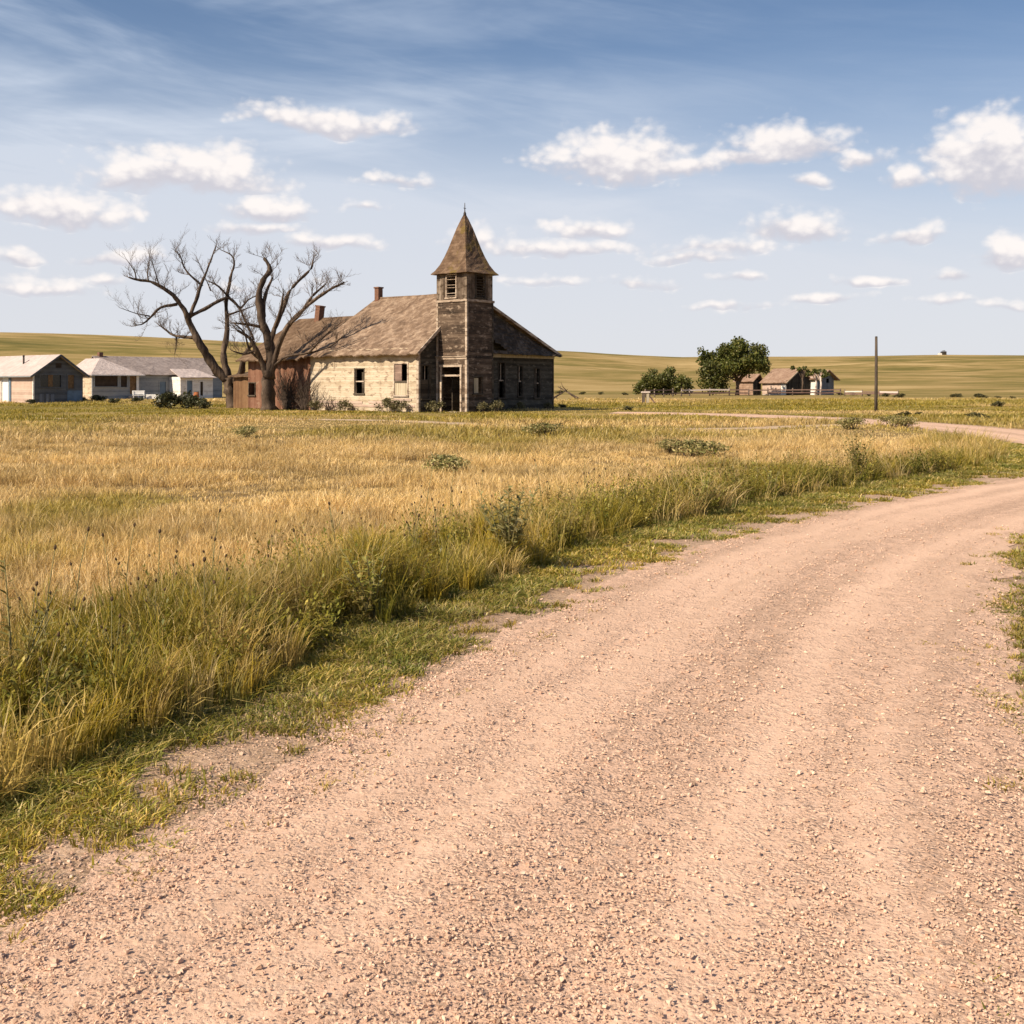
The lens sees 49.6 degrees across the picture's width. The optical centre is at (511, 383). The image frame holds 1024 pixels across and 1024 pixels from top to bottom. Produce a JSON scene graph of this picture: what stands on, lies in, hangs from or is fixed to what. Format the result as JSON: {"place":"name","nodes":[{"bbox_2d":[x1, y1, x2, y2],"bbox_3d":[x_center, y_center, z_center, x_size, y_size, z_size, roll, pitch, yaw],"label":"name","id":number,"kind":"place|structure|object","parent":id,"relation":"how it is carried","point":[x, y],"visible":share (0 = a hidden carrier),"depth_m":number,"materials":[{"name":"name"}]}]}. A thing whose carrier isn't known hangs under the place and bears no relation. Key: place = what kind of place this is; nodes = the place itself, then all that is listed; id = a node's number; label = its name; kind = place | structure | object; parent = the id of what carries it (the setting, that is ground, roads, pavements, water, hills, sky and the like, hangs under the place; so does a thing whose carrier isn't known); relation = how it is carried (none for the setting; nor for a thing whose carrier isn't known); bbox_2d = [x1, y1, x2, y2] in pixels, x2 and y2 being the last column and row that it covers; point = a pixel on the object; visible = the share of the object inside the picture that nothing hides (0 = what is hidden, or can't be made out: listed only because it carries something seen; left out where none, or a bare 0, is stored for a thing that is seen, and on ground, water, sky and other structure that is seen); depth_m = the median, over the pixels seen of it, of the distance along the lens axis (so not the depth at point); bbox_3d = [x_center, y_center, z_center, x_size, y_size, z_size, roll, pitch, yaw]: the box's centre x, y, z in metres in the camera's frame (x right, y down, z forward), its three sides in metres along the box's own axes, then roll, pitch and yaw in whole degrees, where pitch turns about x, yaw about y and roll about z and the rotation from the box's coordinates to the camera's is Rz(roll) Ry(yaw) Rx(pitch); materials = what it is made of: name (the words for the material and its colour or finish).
{"place":"outdoors","nodes":[
{"label":"outdoors","id":0,"kind":"place"},
{"bbox_2d":[0,487,651,804],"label":"tall grass","id":1,"kind":"structure","parent":0,"point":[247,675],"depth_m":8.18,"materials":[{"name":"plant"}]},
{"bbox_2d":[37,418,870,429],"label":"path","id":2,"kind":"structure","parent":0,"point":[776,427],"depth_m":49.17,"materials":[{"name":"soil"}]},
{"bbox_2d":[0,425,1022,527],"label":"field grass","id":3,"kind":"structure","parent":0,"point":[496,466],"depth_m":21.73,"materials":[{"name":"plant"}]},
{"bbox_2d":[0,412,1023,1023],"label":"road","id":4,"kind":"structure","parent":0,"point":[990,506],"depth_m":4.51,"materials":[{"name":"gravel"}]},
{"bbox_2d":[0,396,1023,442],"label":"prairie grass","id":5,"kind":"structure","parent":0,"point":[13,427],"depth_m":51.97,"materials":[{"name":"plant"}]},
{"bbox_2d":[0,332,1023,824],"bbox_3d":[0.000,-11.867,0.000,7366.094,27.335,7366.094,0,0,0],"label":"ground","id":6,"kind":"structure","parent":0,"point":[614,376],"depth_m":320.98,"materials":[{"name":"plant"}]},
{"bbox_2d":[18,581,38,640],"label":"seed stalk","id":7,"kind":"object","parent":6,"relation":"on","point":[36,584],"visible":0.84,"depth_m":6.64,"materials":[{"name":"plant"}]},
{"bbox_2d":[0,559,60,689],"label":"leafy weed","id":8,"kind":"object","parent":6,"relation":"on","point":[10,633],"visible":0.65,"depth_m":6.09,"materials":[{"name":"green plant"}]},
{"bbox_2d":[32,544,56,635],"bbox_3d":[-2.840,1.403,6.754,0.045,0.835,0.155,0,0,40],"label":"seed stalk","id":9,"kind":"object","parent":6,"relation":"on","point":[55,548],"visible":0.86,"depth_m":6.76,"materials":[{"name":"plant"}]},
{"bbox_2d":[0,354,89,402],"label":"house","id":10,"kind":"structure","parent":6,"relation":"on","point":[47,378],"depth_m":106.20,"materials":[{"name":"white paint"}]},
{"bbox_2d":[1,377,9,401],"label":"door","id":11,"kind":"structure","parent":10,"relation":"in","point":[4,380],"depth_m":107.78,"materials":[{"name":"white paint"}]},
{"bbox_2d":[39,374,62,387],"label":"window","id":12,"kind":"structure","parent":10,"relation":"in","point":[45,380],"depth_m":105.34,"materials":[{"name":"brown glass"}]},
{"bbox_2d":[66,374,75,389],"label":"window","id":13,"kind":"structure","parent":10,"relation":"in","point":[70,377],"depth_m":106.92,"materials":[{"name":"wood"}]},
{"bbox_2d":[39,631,59,737],"bbox_3d":[-2.276,1.515,5.436,0.112,0.602,0.050,0,0,9],"label":"seed stalk","id":14,"kind":"object","parent":6,"relation":"on","point":[58,635],"visible":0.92,"depth_m":5.43,"materials":[{"name":"plant"}]},
{"bbox_2d":[66,596,85,653],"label":"seed stalk","id":15,"kind":"object","parent":6,"relation":"on","point":[73,609],"visible":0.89,"depth_m":6.51,"materials":[{"name":"plant"}]},
{"bbox_2d":[69,526,89,607],"bbox_3d":[-2.948,1.393,7.538,0.158,0.855,0.046,0,0,16],"label":"seed stalk","id":16,"kind":"object","parent":6,"relation":"on","point":[88,529],"visible":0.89,"depth_m":7.53,"materials":[{"name":"plant"}]},
{"bbox_2d":[89,394,107,400],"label":"dark shrub","id":17,"kind":"object","parent":6,"relation":"on","point":[97,397],"visible":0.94,"depth_m":108.82,"materials":[{"name":"green plant"}]},
{"bbox_2d":[100,596,113,675],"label":"seed stalk","id":18,"kind":"object","parent":6,"relation":"on","point":[111,599],"visible":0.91,"depth_m":6.12,"materials":[{"name":"plant"}]},
{"bbox_2d":[101,533,119,593],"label":"seed stalk","id":19,"kind":"object","parent":6,"relation":"on","point":[102,534],"visible":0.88,"depth_m":7.94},
{"bbox_2d":[108,398,120,402],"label":"dark shrub","id":20,"kind":"object","parent":6,"relation":"on","point":[111,400],"visible":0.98,"depth_m":101.52,"materials":[{"name":"green plant"}]},
{"bbox_2d":[104,614,124,660],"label":"seed stalk","id":21,"kind":"object","parent":6,"relation":"on","point":[123,625],"visible":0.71,"depth_m":6.18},
{"bbox_2d":[114,523,135,593],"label":"seed stalk","id":22,"kind":"object","parent":6,"relation":"on","point":[134,525],"visible":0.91,"depth_m":7.97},
{"bbox_2d":[131,397,144,401],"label":"dark shrub","id":23,"kind":"object","parent":6,"relation":"on","point":[136,399],"visible":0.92,"depth_m":106.05,"materials":[{"name":"green plant"}]},
{"bbox_2d":[132,390,144,397],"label":"bench","id":24,"kind":"object","parent":6,"relation":"on","point":[138,392],"visible":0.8,"depth_m":128.28,"materials":[{"name":"white paint"}]},
{"bbox_2d":[130,577,147,602],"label":"seed stalk","id":25,"kind":"object","parent":6,"relation":"on","point":[138,589],"visible":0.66,"depth_m":7.39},
{"bbox_2d":[76,352,221,398],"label":"house","id":26,"kind":"structure","parent":6,"relation":"on","point":[116,377],"depth_m":140.03,"materials":[{"name":"white paint"}]},
{"bbox_2d":[94,376,118,386],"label":"window","id":27,"kind":"structure","parent":26,"relation":"in","point":[99,381],"depth_m":133.47,"materials":[{"name":"wood"}]},
{"bbox_2d":[120,376,128,387],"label":"window","id":28,"kind":"structure","parent":26,"relation":"in","point":[123,379],"depth_m":135.26,"materials":[{"name":"wood"}]},
{"bbox_2d":[129,376,135,393],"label":"door","id":29,"kind":"structure","parent":26,"relation":"in","point":[132,379],"depth_m":136.19,"materials":[{"name":"wood"}]},
{"bbox_2d":[159,381,166,394],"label":"door","id":30,"kind":"structure","parent":26,"relation":"in","point":[161,383],"depth_m":141.16,"materials":[{"name":"blue paint"}]},
{"bbox_2d":[186,380,192,394],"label":"door","id":31,"kind":"structure","parent":26,"relation":"in","point":[189,383],"depth_m":141.30,"materials":[{"name":"blue paint"}]},
{"bbox_2d":[199,381,203,395],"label":"window","id":32,"kind":"structure","parent":26,"relation":"in","point":[201,383],"depth_m":142.65,"materials":[{"name":"glass"}]},
{"bbox_2d":[146,394,158,398],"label":"trough","id":33,"kind":"object","parent":6,"relation":"on","point":[150,396],"visible":0.73,"depth_m":129.11,"materials":[{"name":"white paint"}]},
{"bbox_2d":[148,529,160,583],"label":"seed stalk","id":34,"kind":"object","parent":6,"relation":"on","point":[159,531],"visible":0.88,"depth_m":8.08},
{"bbox_2d":[145,578,165,630],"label":"seed stalk","id":35,"kind":"object","parent":6,"relation":"on","point":[164,589],"visible":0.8,"depth_m":6.99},
{"bbox_2d":[151,390,196,407],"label":"dark shrub","id":36,"kind":"object","parent":6,"relation":"on","point":[167,398],"visible":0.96,"depth_m":80.96,"materials":[{"name":"green plant"}]},
{"bbox_2d":[173,395,199,407],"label":"dark shrub","id":37,"kind":"object","parent":6,"relation":"on","point":[180,400],"visible":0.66,"depth_m":81.34,"materials":[{"name":"green plant"}]},
{"bbox_2d":[106,225,274,407],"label":"dead tree","id":38,"kind":"object","parent":6,"relation":"on","point":[223,373],"visible":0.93,"depth_m":83.64,"materials":[{"name":"brown plant"}]},
{"bbox_2d":[183,397,212,408],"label":"dark shrub","id":39,"kind":"object","parent":6,"relation":"on","point":[203,402],"visible":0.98,"depth_m":80.70,"materials":[{"name":"green plant"}]},
{"bbox_2d":[203,557,215,644],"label":"seed stalk","id":40,"kind":"object","parent":6,"relation":"on","point":[204,560],"visible":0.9,"depth_m":6.85,"materials":[{"name":"plant"}]},
{"bbox_2d":[202,537,221,578],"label":"seed stalk","id":41,"kind":"object","parent":6,"relation":"on","point":[220,547],"visible":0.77,"depth_m":8.31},
{"bbox_2d":[211,509,220,570],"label":"seed stalk","id":42,"kind":"object","parent":6,"relation":"on","point":[215,535],"visible":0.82,"depth_m":8.99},
{"bbox_2d":[232,425,258,437],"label":"sagebrush","id":43,"kind":"object","parent":6,"relation":"on","point":[246,430],"visible":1,"depth_m":36.78,"materials":[{"name":"green plant"}]},
{"bbox_2d":[212,241,364,410],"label":"dead tree","id":44,"kind":"object","parent":6,"relation":"on","point":[268,369],"visible":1,"depth_m":75.39,"materials":[{"name":"brown plant"}]},
{"bbox_2d":[274,366,309,409],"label":"bare brush","id":45,"kind":"object","parent":6,"relation":"on","point":[287,401],"visible":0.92,"depth_m":77.19,"materials":[{"name":"plant"}]},
{"bbox_2d":[293,528,311,616],"bbox_3d":[-1.530,1.435,8.107,0.142,0.768,0.041,0,0,-6],"label":"seed stalk","id":46,"kind":"object","parent":6,"relation":"on","point":[300,562],"visible":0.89,"depth_m":8.10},
{"bbox_2d":[288,372,319,409],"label":"bare brush","id":47,"kind":"object","parent":6,"relation":"on","point":[304,402],"visible":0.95,"depth_m":75.97,"materials":[{"name":"plant"}]},
{"bbox_2d":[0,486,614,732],"bbox_3d":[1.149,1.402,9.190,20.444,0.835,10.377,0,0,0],"label":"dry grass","id":48,"kind":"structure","parent":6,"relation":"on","point":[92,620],"depth_m":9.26,"materials":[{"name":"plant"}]},
{"bbox_2d":[306,401,324,409],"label":"weed clump","id":49,"kind":"object","parent":6,"relation":"on","point":[317,405],"visible":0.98,"depth_m":75.09,"materials":[{"name":"green plant"}]},
{"bbox_2d":[321,394,339,410],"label":"bare brush","id":50,"kind":"object","parent":6,"relation":"on","point":[328,408],"visible":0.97,"depth_m":74.46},
{"bbox_2d":[328,502,342,548],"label":"seed stalk","id":51,"kind":"object","parent":6,"relation":"on","point":[331,521],"visible":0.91,"depth_m":10.13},
{"bbox_2d":[336,399,352,410],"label":"weed clump","id":52,"kind":"object","parent":6,"relation":"on","point":[341,402],"visible":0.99,"depth_m":73.48,"materials":[{"name":"green plant"}]},
{"bbox_2d":[337,545,390,620],"bbox_3d":[-1.097,1.526,8.313,0.449,0.592,0.560,0,0,-34],"label":"leafy weed","id":53,"kind":"object","parent":6,"relation":"on","point":[371,609],"visible":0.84,"depth_m":8.34,"materials":[{"name":"green plant"}]},
{"bbox_2d":[374,396,396,410],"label":"weed clump","id":54,"kind":"object","parent":6,"relation":"on","point":[386,403],"visible":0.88,"depth_m":70.63,"materials":[{"name":"green plant"}]},
{"bbox_2d":[228,203,561,412],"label":"church","id":55,"kind":"structure","parent":6,"relation":"on","point":[459,341],"depth_m":73.34,"materials":[{"name":"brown wood"}]},
{"bbox_2d":[353,368,364,394],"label":"window","id":56,"kind":"structure","parent":55,"relation":"in","point":[363,373],"depth_m":73.48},
{"bbox_2d":[392,362,408,396],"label":"window","id":57,"kind":"structure","parent":55,"relation":"in","point":[400,388],"depth_m":71.12,"materials":[{"name":"wood"}]},
{"bbox_2d":[420,364,431,399],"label":"window","id":58,"kind":"structure","parent":55,"relation":"in","point":[424,365],"depth_m":70.64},
{"bbox_2d":[444,273,456,298],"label":"louvre window","id":59,"kind":"structure","parent":55,"relation":"in","point":[446,275],"depth_m":70.28,"materials":[{"name":"wood"}]},
{"bbox_2d":[472,376,484,394],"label":"window","id":60,"kind":"structure","parent":55,"relation":"in","point":[475,380],"depth_m":70.26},
{"bbox_2d":[474,274,486,298],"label":"louvre window","id":61,"kind":"structure","parent":55,"relation":"in","point":[480,297],"depth_m":70.62,"materials":[{"name":"wood"}]},
{"bbox_2d":[497,362,506,398],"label":"window","id":62,"kind":"structure","parent":55,"relation":"in","point":[504,380],"depth_m":76.39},
{"bbox_2d":[517,365,524,396],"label":"window","id":63,"kind":"structure","parent":55,"relation":"in","point":[518,368],"depth_m":77.50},
{"bbox_2d":[388,399,410,411],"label":"weed clump","id":64,"kind":"object","parent":6,"relation":"on","point":[399,405],"visible":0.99,"depth_m":70.02,"materials":[{"name":"green plant"}]},
{"bbox_2d":[404,514,419,557],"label":"seed stalk","id":65,"kind":"object","parent":6,"relation":"on","point":[414,531],"visible":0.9,"depth_m":9.57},
{"bbox_2d":[424,400,444,411],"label":"weed clump","id":66,"kind":"object","parent":6,"relation":"on","point":[434,404],"visible":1,"depth_m":70.06,"materials":[{"name":"green plant"}]},
{"bbox_2d":[429,501,439,550],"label":"seed stalk","id":67,"kind":"object","parent":6,"relation":"on","point":[433,522],"visible":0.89,"depth_m":11.54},
{"bbox_2d":[431,497,445,564],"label":"seed stalk","id":68,"kind":"object","parent":6,"relation":"on","point":[436,521],"visible":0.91,"depth_m":10.65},
{"bbox_2d":[419,453,473,471],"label":"sagebrush","id":69,"kind":"object","parent":6,"relation":"on","point":[440,461],"visible":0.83,"depth_m":21.82,"materials":[{"name":"green plant"}]},
{"bbox_2d":[0,442,963,739],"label":"undergrowth","id":70,"kind":"object","parent":6,"relation":"on","point":[322,618],"visible":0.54,"depth_m":9.29,"materials":[{"name":"green plant"}]},
{"bbox_2d":[476,402,493,411],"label":"weed clump","id":71,"kind":"object","parent":6,"relation":"on","point":[483,406],"visible":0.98,"depth_m":69.85,"materials":[{"name":"green plant"}]},
{"bbox_2d":[488,400,503,411],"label":"weed clump","id":72,"kind":"object","parent":6,"relation":"on","point":[496,403],"visible":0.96,"depth_m":70.73,"materials":[{"name":"green plant"}]},
{"bbox_2d":[472,484,540,558],"bbox_3d":[-0.093,1.371,10.633,0.629,0.902,0.849,0,0,15],"label":"leafy weed","id":73,"kind":"object","parent":6,"relation":"on","point":[507,528],"visible":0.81,"depth_m":10.59,"materials":[{"name":"green plant"}]},
{"bbox_2d":[0,439,1023,1018],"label":"verge grass","id":74,"kind":"structure","parent":6,"relation":"on","point":[356,651],"depth_m":6.95,"materials":[{"name":"plant"}]},
{"bbox_2d":[512,401,525,409],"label":"weed clump","id":75,"kind":"object","parent":6,"relation":"on","point":[519,404],"visible":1,"depth_m":75.68,"materials":[{"name":"green plant"}]},
{"bbox_2d":[521,422,563,436],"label":"sagebrush","id":76,"kind":"object","parent":6,"relation":"on","point":[539,429],"visible":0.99,"depth_m":37.61,"materials":[{"name":"green plant"}]},
{"bbox_2d":[641,391,654,402],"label":"corner post","id":77,"kind":"object","parent":6,"relation":"on","point":[647,395],"visible":0.73,"depth_m":101.61,"materials":[{"name":"grey wood"}]},
{"bbox_2d":[632,365,695,394],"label":"bush","id":78,"kind":"object","parent":6,"relation":"on","point":[666,379],"visible":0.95,"depth_m":178.58,"materials":[{"name":"green plant"}]},
{"bbox_2d":[655,438,682,452],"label":"sagebrush","id":79,"kind":"object","parent":6,"relation":"on","point":[661,445],"visible":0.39,"depth_m":28.20,"materials":[{"name":"green plant"}]},
{"bbox_2d":[663,439,731,456],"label":"sagebrush","id":80,"kind":"object","parent":6,"relation":"on","point":[694,447],"visible":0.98,"depth_m":27.00,"materials":[{"name":"green plant"}]},
{"bbox_2d":[685,467,722,516],"bbox_3d":[2.610,1.478,14.917,0.481,0.689,0.490,0,0,-41],"label":"leafy weed","id":81,"kind":"object","parent":6,"relation":"on","point":[705,486],"visible":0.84,"depth_m":14.88,"materials":[{"name":"green plant"}]},
{"bbox_2d":[695,336,771,394],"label":"green tree","id":82,"kind":"object","parent":6,"relation":"on","point":[715,370],"visible":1,"depth_m":172.22,"materials":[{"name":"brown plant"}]},
{"bbox_2d":[645,388,840,396],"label":"rail fence","id":83,"kind":"object","parent":6,"relation":"on","point":[709,393],"visible":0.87,"depth_m":167.10,"materials":[{"name":"brown wood"}]},
{"bbox_2d":[733,374,762,394],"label":"shed","id":84,"kind":"structure","parent":6,"relation":"on","point":[752,382],"depth_m":184.83,"materials":[{"name":"wood"}]},
{"bbox_2d":[750,460,780,494],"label":"leafy weed","id":85,"kind":"object","parent":6,"relation":"on","point":[771,485],"visible":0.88,"depth_m":17.20,"materials":[{"name":"green plant"}]},
{"bbox_2d":[759,368,809,394],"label":"barn","id":86,"kind":"structure","parent":6,"relation":"on","point":[782,378],"depth_m":182.07,"materials":[{"name":"wood"}]},
{"bbox_2d":[791,382,798,394],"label":"barn door","id":87,"kind":"structure","parent":86,"relation":"in","point":[795,385],"depth_m":181.30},
{"bbox_2d":[790,365,810,394],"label":"ragged tree","id":88,"kind":"object","parent":6,"relation":"on","point":[803,368],"visible":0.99,"depth_m":177.94,"materials":[{"name":"green plant"}]},
{"bbox_2d":[805,368,826,394],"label":"ragged tree","id":89,"kind":"object","parent":6,"relation":"on","point":[824,371],"visible":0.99,"depth_m":176.89,"materials":[{"name":"green plant"}]},
{"bbox_2d":[809,370,830,394],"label":"ragged tree","id":90,"kind":"object","parent":6,"relation":"on","point":[821,377],"visible":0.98,"depth_m":176.40,"materials":[{"name":"green plant"}]},
{"bbox_2d":[808,370,839,394],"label":"shed","id":91,"kind":"structure","parent":6,"relation":"on","point":[828,382],"depth_m":183.18,"materials":[{"name":"wood"}]},
{"bbox_2d":[835,416,868,428],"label":"sagebrush","id":92,"kind":"object","parent":6,"relation":"on","point":[848,422],"visible":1,"depth_m":43.95,"materials":[{"name":"green plant"}]},
{"bbox_2d":[839,429,876,472],"bbox_3d":[6.376,1.329,20.728,0.600,0.986,0.966,0,0,-29],"label":"leafy weed","id":93,"kind":"object","parent":6,"relation":"on","point":[854,456],"visible":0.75,"depth_m":20.69,"materials":[{"name":"green plant"}]},
{"bbox_2d":[844,389,898,395],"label":"rail fence","id":94,"kind":"object","parent":6,"relation":"on","point":[879,392],"visible":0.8,"depth_m":164.06,"materials":[{"name":"grey wood"}]},
{"bbox_2d":[874,336,877,410],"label":"utility pole","id":95,"kind":"object","parent":6,"relation":"on","point":[876,379],"visible":0.9,"depth_m":70.84,"materials":[{"name":"brown wood"}]},
{"bbox_2d":[873,415,913,426],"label":"sagebrush","id":96,"kind":"object","parent":6,"relation":"on","point":[881,418],"visible":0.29,"depth_m":46.75,"materials":[{"name":"green plant"}]},
{"bbox_2d":[892,393,905,397],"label":"scrub bush","id":97,"kind":"object","parent":6,"relation":"on","point":[899,395],"visible":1,"depth_m":146.11,"materials":[{"name":"green plant"}]},
{"bbox_2d":[888,416,919,426],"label":"sagebrush","id":98,"kind":"object","parent":6,"relation":"on","point":[905,421],"visible":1,"depth_m":45.01,"materials":[{"name":"green plant"}]},
{"bbox_2d":[973,393,986,397],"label":"scrub bush","id":99,"kind":"object","parent":6,"relation":"on","point":[978,395],"visible":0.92,"depth_m":137.62,"materials":[{"name":"green plant"}]},
{"bbox_2d":[972,413,990,419],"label":"scrub bush","id":100,"kind":"object","parent":6,"relation":"on","point":[979,414],"visible":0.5,"depth_m":54.96,"materials":[{"name":"green plant"}]},
{"bbox_2d":[990,401,1005,405],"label":"scrub bush","id":101,"kind":"object","parent":6,"relation":"on","point":[999,403],"visible":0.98,"depth_m":87.98,"materials":[{"name":"green plant"}]},
{"bbox_2d":[0,413,1023,921],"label":"road shoulder","id":102,"kind":"object","parent":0,"point":[212,751],"visible":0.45,"depth_m":5.33},
{"bbox_2d":[0,0,1023,356],"label":"sky","id":103,"kind":"structure","parent":0,"point":[667,178],"materials":[{"name":"blue"}]},
{"bbox_2d":[670,412,1023,690],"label":"road shoulder","id":104,"kind":"object","parent":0,"point":[1018,581],"visible":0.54,"depth_m":10.04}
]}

